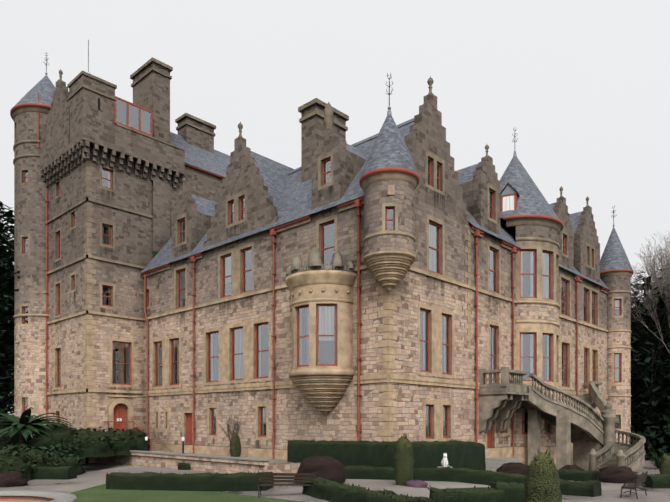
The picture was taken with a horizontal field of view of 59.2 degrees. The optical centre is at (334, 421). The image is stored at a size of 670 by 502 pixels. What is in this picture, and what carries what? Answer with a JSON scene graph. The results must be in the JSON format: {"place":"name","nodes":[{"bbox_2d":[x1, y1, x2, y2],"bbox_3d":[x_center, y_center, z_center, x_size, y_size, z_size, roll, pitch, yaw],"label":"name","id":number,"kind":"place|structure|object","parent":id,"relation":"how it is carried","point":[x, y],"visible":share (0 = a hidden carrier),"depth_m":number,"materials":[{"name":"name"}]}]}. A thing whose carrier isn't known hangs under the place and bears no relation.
{"place":"outdoors","nodes":[
{"label":"outdoors","id":0,"kind":"place"},
{"bbox_2d":[54,185,590,441],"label":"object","id":1,"kind":"object","parent":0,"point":[251,309],"depth_m":37.13,"materials":[{"name":"brown stone"}]},
{"bbox_2d":[0,458,669,501],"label":"garden paths","id":2,"kind":"structure","parent":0,"point":[89,485],"depth_m":24.02,"materials":[{"name":"grey stone"}]},
{"bbox_2d":[0,490,76,501],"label":"fountain basin","id":3,"kind":"object","parent":2,"relation":"on","point":[29,496],"visible":1,"depth_m":17.79,"materials":[{"name":"beige stone"}]},
{"bbox_2d":[257,472,315,496],"bbox_3d":[-1.826,2.377,22.493,2.200,0.958,0.643,0,0,1],"label":"bench","id":4,"kind":"object","parent":2,"relation":"on","point":[260,476],"visible":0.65,"depth_m":22.23,"materials":[{"name":"brown wood"}]},
{"bbox_2d":[0,455,640,487],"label":"rounded bushes","id":5,"kind":"object","parent":2,"relation":"on","point":[326,467],"visible":0.71,"depth_m":26.94,"materials":[{"name":"purple plant"}]},
{"bbox_2d":[10,40,633,464],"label":"castle","id":6,"kind":"structure","parent":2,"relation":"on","point":[352,318],"depth_m":37.97,"materials":[{"name":"stone"}]},
{"bbox_2d":[0,419,668,480],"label":"green shrubs","id":7,"kind":"object","parent":2,"relation":"on","point":[24,459],"visible":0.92,"depth_m":36.29,"materials":[{"name":"green plant"}]},
{"bbox_2d":[0,407,75,445],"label":"tree fern","id":8,"kind":"object","parent":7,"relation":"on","point":[24,426],"visible":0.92,"depth_m":38.98,"materials":[{"name":"green plant"}]},
{"bbox_2d":[32,461,669,501],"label":"low hedges","id":9,"kind":"object","parent":2,"relation":"on","point":[506,487],"visible":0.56,"depth_m":24.81,"materials":[{"name":"green plant"}]},
{"bbox_2d":[285,439,488,469],"bbox_3d":[2.748,1.865,31.346,8.164,2.123,7.450,0,0,43],"label":"tall hedge","id":10,"kind":"object","parent":2,"relation":"on","point":[460,454],"visible":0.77,"depth_m":28.61,"materials":[{"name":"green plant"}]},
{"bbox_2d":[437,453,451,467],"bbox_3d":[5.107,2.083,27.358,0.500,1.300,0.532,0,0,43],"label":"cat statue","id":11,"kind":"object","parent":2,"relation":"on","point":[444,462],"visible":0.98,"depth_m":27.25,"materials":[{"name":"stone"}]},
{"bbox_2d":[221,231,669,459],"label":"bare birch trees","id":12,"kind":"object","parent":2,"relation":"on","point":[664,281],"visible":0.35,"depth_m":52.83,"materials":[{"name":"grey plant"}]},
{"bbox_2d":[229,432,669,501],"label":"conical topiary shrubs","id":13,"kind":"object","parent":2,"relation":"on","point":[542,482],"depth_m":12.34,"materials":[{"name":"green plant"}]},
{"bbox_2d":[478,367,645,471],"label":"staircase","id":14,"kind":"structure","parent":2,"relation":"on","point":[585,428],"depth_m":36.80,"materials":[{"name":"stone"}]},
{"bbox_2d":[620,471,647,498],"bbox_3d":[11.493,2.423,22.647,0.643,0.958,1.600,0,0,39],"label":"garden chair","id":15,"kind":"object","parent":2,"relation":"on","point":[633,486],"visible":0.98,"depth_m":22.24,"materials":[{"name":"brown wood"}]},
{"bbox_2d":[0,0,669,426],"label":"sky","id":16,"kind":"structure","parent":0,"point":[583,86],"materials":[{"name":"white"}]},
{"bbox_3d":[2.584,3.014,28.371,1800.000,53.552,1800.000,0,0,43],"label":"lawn","id":17,"kind":"structure","parent":0,"visible":0},
{"bbox_2d":[68,450,299,472],"bbox_3d":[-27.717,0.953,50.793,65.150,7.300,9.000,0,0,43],"label":"terrace wall","id":18,"kind":"structure","parent":17,"relation":"on","point":[213,463],"depth_m":32.83,"materials":[{"name":"stone"}]},
{"bbox_2d":[145,436,147,450],"bbox_3d":[-12.741,1.573,39.816,0.185,1.160,0.185,0,0,-24],"label":"path lamp","id":19,"kind":"object","parent":18,"relation":"on","point":[146,438],"visible":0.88,"depth_m":39.76,"materials":[{"name":"glass"}]},
{"bbox_2d":[182,437,184,452],"bbox_3d":[-10.027,1.573,38.904,0.185,1.160,0.185,0,0,-24],"label":"path lamp","id":20,"kind":"object","parent":18,"relation":"on","point":[183,438],"visible":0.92,"depth_m":38.85,"materials":[{"name":"metal"}]},
{"bbox_2d":[0,201,669,458],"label":"trees","id":21,"kind":"object","parent":17,"relation":"on","point":[657,435],"visible":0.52,"depth_m":53.94,"materials":[{"name":"green plant"}]}
]}

